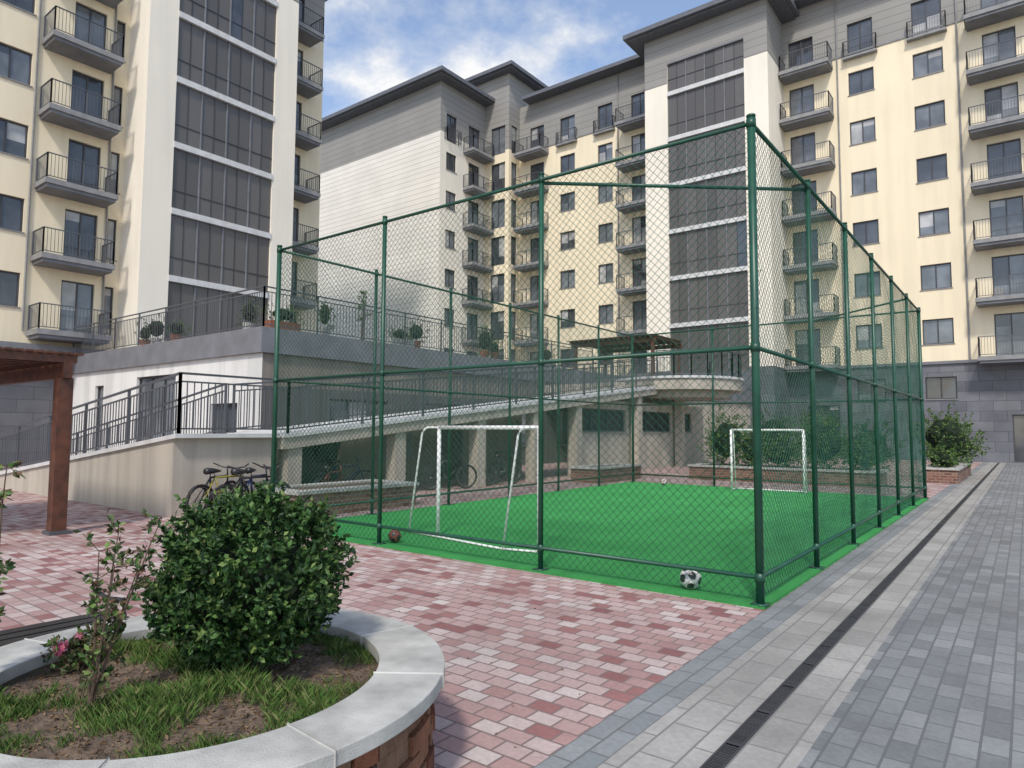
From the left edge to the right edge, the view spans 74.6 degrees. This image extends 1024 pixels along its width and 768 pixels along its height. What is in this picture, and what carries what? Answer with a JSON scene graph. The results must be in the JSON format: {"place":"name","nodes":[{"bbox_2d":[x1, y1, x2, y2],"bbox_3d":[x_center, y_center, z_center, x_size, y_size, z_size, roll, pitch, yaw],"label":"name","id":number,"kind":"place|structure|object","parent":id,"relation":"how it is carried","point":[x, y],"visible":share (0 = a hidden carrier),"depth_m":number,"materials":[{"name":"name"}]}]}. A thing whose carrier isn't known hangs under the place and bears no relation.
{"place":"outdoors","nodes":[
{"label":"outdoors","id":0,"kind":"place"},
{"bbox_2d":[0,457,982,767],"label":"pink paving","id":1,"kind":"structure","parent":0,"point":[504,639],"depth_m":5.82,"materials":[{"name":"pink brick"}]},
{"bbox_2d":[0,346,83,535],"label":"wooden pergola","id":2,"kind":"object","parent":1,"relation":"on","point":[19,365],"visible":1,"depth_m":10.14,"materials":[{"name":"brown wood"}]},
{"bbox_2d":[0,591,128,646],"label":"garden bench","id":3,"kind":"object","parent":1,"relation":"on","point":[10,636],"visible":0.19,"depth_m":3.84,"materials":[{"name":"black paint"}]},
{"bbox_2d":[0,0,324,466],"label":"walls","id":4,"kind":"structure","parent":1,"relation":"on","point":[141,143],"depth_m":30.48,"materials":[{"name":"paint"}]},
{"bbox_2d":[0,0,303,353],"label":"window frames","id":5,"kind":"structure","parent":4,"relation":"attached to","point":[200,153],"depth_m":32.42,"materials":[{"name":"grey metal"}]},
{"bbox_2d":[0,0,301,340],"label":"glazing","id":6,"kind":"structure","parent":5,"relation":"in","point":[15,145],"depth_m":32.59,"materials":[{"name":"grey glass"}]},
{"bbox_2d":[26,0,324,345],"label":"balcony slabs","id":7,"kind":"structure","parent":4,"relation":"attached to","point":[73,48],"depth_m":29.26,"materials":[{"name":"grey concrete"}]},
{"bbox_2d":[27,3,323,335],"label":"balcony railings","id":8,"kind":"object","parent":7,"relation":"on","point":[46,157],"visible":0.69,"depth_m":29.09,"materials":[{"name":"black metal"}]},
{"bbox_2d":[185,462,241,519],"bbox_3d":[-5.371,1.932,12.158,0.569,0.931,1.646,7,-3,8],"label":"bicycle","id":9,"kind":"object","parent":1,"relation":"on","point":[206,471],"visible":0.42,"depth_m":11.86,"materials":[{"name":"metal"}]},
{"bbox_2d":[185,463,254,512],"bbox_3d":[-5.174,1.932,12.153,0.569,0.931,1.646,-8,-7,27],"label":"bicycle","id":10,"kind":"object","parent":1,"relation":"on","point":[213,471],"visible":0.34,"depth_m":11.96,"materials":[{"name":"metal"}]},
{"bbox_2d":[0,606,444,767],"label":"round planter","id":11,"kind":"object","parent":1,"relation":"on","point":[383,716],"visible":0.48,"depth_m":2.71,"materials":[{"name":"brick"}]},
{"bbox_2d":[0,460,25,621],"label":"rose bush","id":12,"kind":"object","parent":11,"relation":"on","point":[9,563],"visible":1,"depth_m":2.97,"materials":[{"name":"green plant"}]},
{"bbox_2d":[40,616,109,675],"bbox_3d":[-2.146,1.306,3.350,0.308,0.262,0.390,-3,-5,37],"label":"rose bush","id":13,"kind":"object","parent":11,"relation":"in","point":[65,651],"visible":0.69,"depth_m":3.28,"materials":[{"name":"green plant"}]},
{"bbox_2d":[73,508,161,714],"bbox_3d":[-1.639,0.942,2.786,0.334,0.847,0.316,-3,-5,37],"label":"rose bush","id":14,"kind":"object","parent":11,"relation":"in","point":[117,626],"visible":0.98,"depth_m":2.77,"materials":[{"name":"green plant"}]},
{"bbox_2d":[0,631,375,758],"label":"grass","id":15,"kind":"structure","parent":11,"relation":"on","point":[191,685],"depth_m":2.79,"materials":[{"name":"green plant"}]},
{"bbox_2d":[131,480,359,675],"bbox_3d":[-1.267,0.947,3.274,1.065,0.950,0.935,-1,-4,20],"label":"boxwood shrub","id":16,"kind":"object","parent":11,"relation":"in","point":[231,594],"visible":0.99,"depth_m":3.02,"materials":[{"name":"green plant"}]},
{"bbox_2d":[206,463,282,514],"bbox_3d":[-4.684,1.923,11.983,0.569,0.931,1.646,5,-1,33],"label":"bicycle","id":17,"kind":"object","parent":1,"relation":"on","point":[235,472],"visible":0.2,"depth_m":11.74,"materials":[{"name":"metal"}]},
{"bbox_2d":[212,464,289,496],"bbox_3d":[-4.846,1.987,12.592,1.564,0.884,0.540,4,0,-42],"label":"bicycle","id":18,"kind":"object","parent":1,"relation":"on","point":[232,485],"visible":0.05,"depth_m":12.46,"materials":[{"name":"metal"}]},
{"bbox_2d":[233,462,279,495],"bbox_3d":[-4.737,1.952,12.423,0.569,0.931,1.646,6,-3,8],"label":"bicycle","id":19,"kind":"object","parent":1,"relation":"on","point":[249,470],"visible":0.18,"depth_m":12.16,"materials":[{"name":"metal"}]},
{"bbox_2d":[0,579,646,759],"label":"leaf litter","id":20,"kind":"object","parent":1,"relation":"on","point":[124,730],"visible":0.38,"depth_m":2.81,"materials":[{"name":"brown plant"}]},
{"bbox_2d":[315,462,350,482],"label":"bicycle","id":21,"kind":"object","parent":1,"relation":"on","point":[323,479],"visible":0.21,"depth_m":14.65,"materials":[{"name":"metal"}]},
{"bbox_2d":[253,479,418,514],"bbox_3d":[-3.456,2.267,13.523,1.450,0.480,3.000,-3,-5,37],"label":"brick planter","id":22,"kind":"object","parent":1,"relation":"on","point":[353,494],"visible":0.5,"depth_m":13.17,"materials":[{"name":"brick"}]},
{"bbox_2d":[307,456,376,483],"bbox_3d":[-3.976,2.191,15.865,1.646,0.931,0.569,2,2,-23],"label":"bicycle","id":23,"kind":"object","parent":1,"relation":"on","point":[360,472],"visible":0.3,"depth_m":15.80,"materials":[{"name":"metal"}]},
{"bbox_2d":[0,349,743,516],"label":"access ramp","id":24,"kind":"structure","parent":1,"relation":"on","point":[153,475],"depth_m":16.52,"materials":[{"name":"concrete"}]},
{"bbox_2d":[300,410,687,483],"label":"store windows","id":25,"kind":"structure","parent":24,"relation":"in","point":[651,416],"depth_m":18.07,"materials":[{"name":"black glass"}]},
{"bbox_2d":[383,408,692,480],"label":"store window frames","id":26,"kind":"structure","parent":24,"relation":"in","point":[590,431],"depth_m":21.52,"materials":[{"name":"grey metal"}]},
{"bbox_2d":[70,285,751,464],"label":"raised terrace","id":27,"kind":"structure","parent":1,"relation":"on","point":[247,352],"depth_m":23.99,"materials":[{"name":"white paint"}]},
{"bbox_2d":[134,321,153,344],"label":"potted plant","id":28,"kind":"object","parent":27,"relation":"on","point":[143,335],"visible":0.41,"depth_m":26.29,"materials":[{"name":"green plant"}]},
{"bbox_2d":[143,314,170,342],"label":"potted plant","id":29,"kind":"object","parent":27,"relation":"on","point":[156,329],"visible":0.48,"depth_m":25.75,"materials":[{"name":"green plant"}]},
{"bbox_2d":[164,316,192,339],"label":"potted plant","id":30,"kind":"object","parent":27,"relation":"on","point":[176,329],"visible":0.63,"depth_m":24.79,"materials":[{"name":"green plant"}]},
{"bbox_2d":[234,297,262,328],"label":"potted plant","id":31,"kind":"object","parent":27,"relation":"on","point":[245,312],"visible":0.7,"depth_m":21.90,"materials":[{"name":"green plant"}]},
{"bbox_2d":[262,303,302,330],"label":"potted plant","id":32,"kind":"object","parent":27,"relation":"on","point":[273,321],"visible":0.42,"depth_m":21.43,"materials":[{"name":"green plant"}]},
{"bbox_2d":[314,299,335,334],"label":"potted plant","id":33,"kind":"object","parent":27,"relation":"on","point":[320,314],"visible":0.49,"depth_m":22.70,"materials":[{"name":"green plant"}]},
{"bbox_2d":[357,291,372,339],"bbox_3d":[-5.363,-2.463,24.255,0.472,2.002,0.561,-3,-5,44],"label":"young tree","id":34,"kind":"object","parent":27,"relation":"on","point":[363,308],"visible":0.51,"depth_m":24.22,"materials":[{"name":"green plant"}]},
{"bbox_2d":[385,326,414,346],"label":"potted plant","id":35,"kind":"object","parent":27,"relation":"on","point":[409,340],"visible":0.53,"depth_m":25.39,"materials":[{"name":"green plant"}]},
{"bbox_2d":[406,316,428,347],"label":"potted plant","id":36,"kind":"object","parent":27,"relation":"on","point":[414,334],"visible":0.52,"depth_m":26.07,"materials":[{"name":"green plant"}]},
{"bbox_2d":[472,324,497,356],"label":"potted plant","id":37,"kind":"object","parent":27,"relation":"on","point":[487,345],"visible":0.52,"depth_m":29.42,"materials":[{"name":"green plant"}]},
{"bbox_2d":[487,340,497,358],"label":"potted plant","id":38,"kind":"object","parent":27,"relation":"on","point":[493,350],"visible":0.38,"depth_m":29.98,"materials":[{"name":"green plant"}]},
{"bbox_2d":[538,344,555,365],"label":"potted plant","id":39,"kind":"object","parent":27,"relation":"on","point":[549,355],"visible":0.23,"depth_m":33.25,"materials":[{"name":"green plant"}]},
{"bbox_2d":[569,334,682,374],"bbox_3d":[6.638,-1.239,39.351,5.450,2.535,3.995,-3,-5,37],"label":"wooden pergola","id":40,"kind":"object","parent":27,"relation":"on","point":[653,344],"visible":0.6,"depth_m":39.12,"materials":[{"name":"brown wood"}]},
{"bbox_2d":[419,451,476,489],"bbox_3d":[-1.670,2.318,17.884,1.728,0.977,0.597,3,1,-33],"label":"bicycle","id":41,"kind":"object","parent":1,"relation":"on","point":[445,477],"visible":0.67,"depth_m":17.82,"materials":[{"name":"metal"}]},
{"bbox_2d":[484,451,521,485],"bbox_3d":[-0.249,2.464,19.577,0.569,0.931,1.646,5,0,43],"label":"bicycle","id":42,"kind":"object","parent":1,"relation":"on","point":[496,468],"visible":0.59,"depth_m":19.43,"materials":[{"name":"metal"}]},
{"bbox_2d":[489,450,519,483],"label":"bicycle","id":43,"kind":"object","parent":1,"relation":"on","point":[500,453],"visible":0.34,"depth_m":20.27,"materials":[{"name":"rubber"}]},
{"bbox_2d":[568,463,642,482],"bbox_3d":[3.067,2.857,21.669,1.100,0.480,2.900,-3,-5,37],"label":"brick planter","id":44,"kind":"object","parent":1,"relation":"on","point":[617,469],"visible":0.64,"depth_m":20.85,"materials":[{"name":"brick"}]},
{"bbox_2d":[296,482,927,609],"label":"artificial turf","id":45,"kind":"structure","parent":1,"relation":"on","point":[789,585],"depth_m":10.25,"materials":[{"name":"green plastic"}]},
{"bbox_2d":[388,530,400,541],"bbox_3d":[-1.633,2.113,9.363,0.180,0.180,0.180,42,37,22],"label":"football","id":46,"kind":"object","parent":45,"relation":"on","point":[394,535],"visible":0.78,"depth_m":9.30,"materials":[{"name":"brown leather"}]},
{"bbox_2d":[408,425,537,553],"bbox_3d":[-0.600,1.401,9.469,0.235,1.631,2.594,4,-5,-44],"label":"football goal","id":47,"kind":"object","parent":45,"relation":"on","point":[532,427],"visible":0.69,"depth_m":9.46,"materials":[{"name":"white paint"}]},
{"bbox_2d":[269,113,928,606],"bbox_3d":[3.001,0.232,13.537,7.837,4.610,12.622,-3,-5,37],"label":"court fence","id":48,"kind":"object","parent":45,"relation":"on","point":[755,363],"visible":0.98,"depth_m":9.00,"materials":[{"name":"green metal"}]},
{"bbox_2d":[680,569,700,588],"bbox_3d":[1.777,1.935,6.700,0.210,0.210,0.210,42,37,22],"label":"football","id":49,"kind":"object","parent":45,"relation":"on","point":[691,575],"visible":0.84,"depth_m":6.62,"materials":[{"name":"white leather"}]},
{"bbox_2d":[730,429,807,493],"bbox_3d":[6.720,1.996,17.632,1.872,1.630,0.498,-2,-5,34],"label":"football goal","id":50,"kind":"object","parent":45,"relation":"on","point":[731,457],"visible":0.8,"depth_m":17.76,"materials":[{"name":"white paint"}]},
{"bbox_2d":[687,463,888,487],"bbox_3d":[8.574,2.860,21.299,5.700,0.480,1.600,-3,-5,37],"label":"brick planter","id":51,"kind":"object","parent":1,"relation":"on","point":[724,474],"visible":0.48,"depth_m":20.81,"materials":[{"name":"brick"}]},
{"bbox_2d":[696,404,748,465],"bbox_3d":[7.111,1.817,22.480,1.778,2.393,1.707,1,-4,-6],"label":"shrub","id":52,"kind":"object","parent":51,"relation":"in","point":[721,431],"visible":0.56,"depth_m":22.28,"materials":[{"name":"green plant"}]},
{"bbox_2d":[735,425,768,465],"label":"shrub","id":53,"kind":"object","parent":51,"relation":"in","point":[750,441],"visible":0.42,"depth_m":21.87,"materials":[{"name":"green plant"}]},
{"bbox_2d":[761,404,799,464],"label":"shrub","id":54,"kind":"object","parent":51,"relation":"in","point":[781,425],"visible":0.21,"depth_m":29.64,"materials":[{"name":"green plant"}]},
{"bbox_2d":[762,432,801,467],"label":"shrub","id":55,"kind":"object","parent":51,"relation":"in","point":[777,454],"visible":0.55,"depth_m":21.26,"materials":[{"name":"green plant"}]},
{"bbox_2d":[781,406,843,465],"bbox_3d":[12.622,2.294,28.164,2.779,2.984,2.404,-3,-5,37],"label":"shrub","id":56,"kind":"object","parent":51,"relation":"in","point":[808,430],"visible":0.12,"depth_m":27.98,"materials":[{"name":"green plant"}]},
{"bbox_2d":[786,410,862,468],"bbox_3d":[9.618,1.776,20.651,2.194,2.103,2.106,-3,-5,37],"label":"shrub","id":57,"kind":"object","parent":51,"relation":"in","point":[821,439],"visible":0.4,"depth_m":20.32,"materials":[{"name":"green plant"}]},
{"bbox_2d":[838,435,884,470],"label":"shrub","id":58,"kind":"object","parent":51,"relation":"in","point":[863,455],"visible":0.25,"depth_m":19.74,"materials":[{"name":"green plant"}]},
{"bbox_2d":[840,417,904,470],"bbox_3d":[12.901,2.325,24.047,2.181,2.296,2.159,2,-4,-22],"label":"shrub","id":59,"kind":"object","parent":51,"relation":"in","point":[873,439],"visible":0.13,"depth_m":23.82,"materials":[{"name":"green plant"}]},
{"bbox_2d":[921,462,971,483],"bbox_3d":[15.223,3.041,23.448,1.050,0.480,6.100,-3,-5,37],"label":"brick planter","id":60,"kind":"object","parent":1,"relation":"on","point":[961,472],"visible":0.61,"depth_m":21.14,"materials":[{"name":"brick"}]},
{"bbox_2d":[921,443,959,467],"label":"shrub","id":61,"kind":"object","parent":60,"relation":"in","point":[939,457],"visible":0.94,"depth_m":21.50,"materials":[{"name":"green plant"}]},
{"bbox_2d":[913,399,986,467],"bbox_3d":[14.674,1.771,22.693,2.259,2.531,2.156,-3,-5,37],"label":"shrub","id":62,"kind":"object","parent":60,"relation":"in","point":[947,432],"visible":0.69,"depth_m":22.40,"materials":[{"name":"green plant"}]},
{"bbox_2d":[928,420,992,465],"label":"shrub","id":63,"kind":"object","parent":60,"relation":"in","point":[981,452],"visible":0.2,"depth_m":24.20,"materials":[{"name":"green plant"}]},
{"bbox_2d":[322,0,712,117],"label":"sky","id":64,"kind":"structure","parent":0,"point":[372,47],"materials":[{"name":"blue"}]},
{"bbox_2d":[797,463,1023,767],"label":"grey paving","id":65,"kind":"structure","parent":0,"point":[939,682],"depth_m":4.49,"materials":[{"name":"grey stone"}]},
{"label":"ground","id":66,"kind":"structure","parent":0,"visible":0},
{"bbox_2d":[317,0,1023,462],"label":"walls","id":67,"kind":"structure","parent":66,"relation":"on","point":[389,160],"depth_m":43.01,"materials":[{"name":"paint"}]},
{"bbox_2d":[322,0,822,130],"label":"roof","id":68,"kind":"structure","parent":67,"relation":"on","point":[785,11],"depth_m":53.18,"materials":[{"name":"metal"}]},
{"bbox_2d":[444,0,1023,461],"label":"window frames","id":69,"kind":"structure","parent":67,"relation":"attached to","point":[724,76],"depth_m":42.86,"materials":[{"name":"grey metal"}]},
{"bbox_2d":[444,0,1023,460],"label":"glazing","id":70,"kind":"structure","parent":69,"relation":"in","point":[858,84],"depth_m":42.82,"materials":[{"name":"grey glass"}]},
{"bbox_2d":[445,0,1023,374],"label":"balcony railings","id":71,"kind":"object","parent":67,"relation":"attached to","point":[488,148],"visible":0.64,"depth_m":42.26,"materials":[{"name":"black metal"}]},
{"bbox_2d":[461,0,1023,376],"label":"balcony slabs","id":72,"kind":"structure","parent":67,"relation":"attached to","point":[995,14],"depth_m":41.47,"materials":[{"name":"grey concrete"}]},
{"bbox_2d":[533,462,988,767],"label":"grey paving border","id":73,"kind":"object","parent":66,"relation":"on","point":[601,742],"visible":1,"depth_m":4.47,"materials":[{"name":"grey stone"}]},
{"bbox_2d":[597,462,1005,767],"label":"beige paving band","id":74,"kind":"object","parent":66,"relation":"on","point":[699,727],"visible":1,"depth_m":4.50,"materials":[{"name":"grey stone"}]},
{"bbox_2d":[699,463,998,767],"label":"drain channel","id":75,"kind":"object","parent":66,"relation":"on","point":[729,748],"visible":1,"depth_m":4.49,"materials":[{"name":"metal"}]}
]}

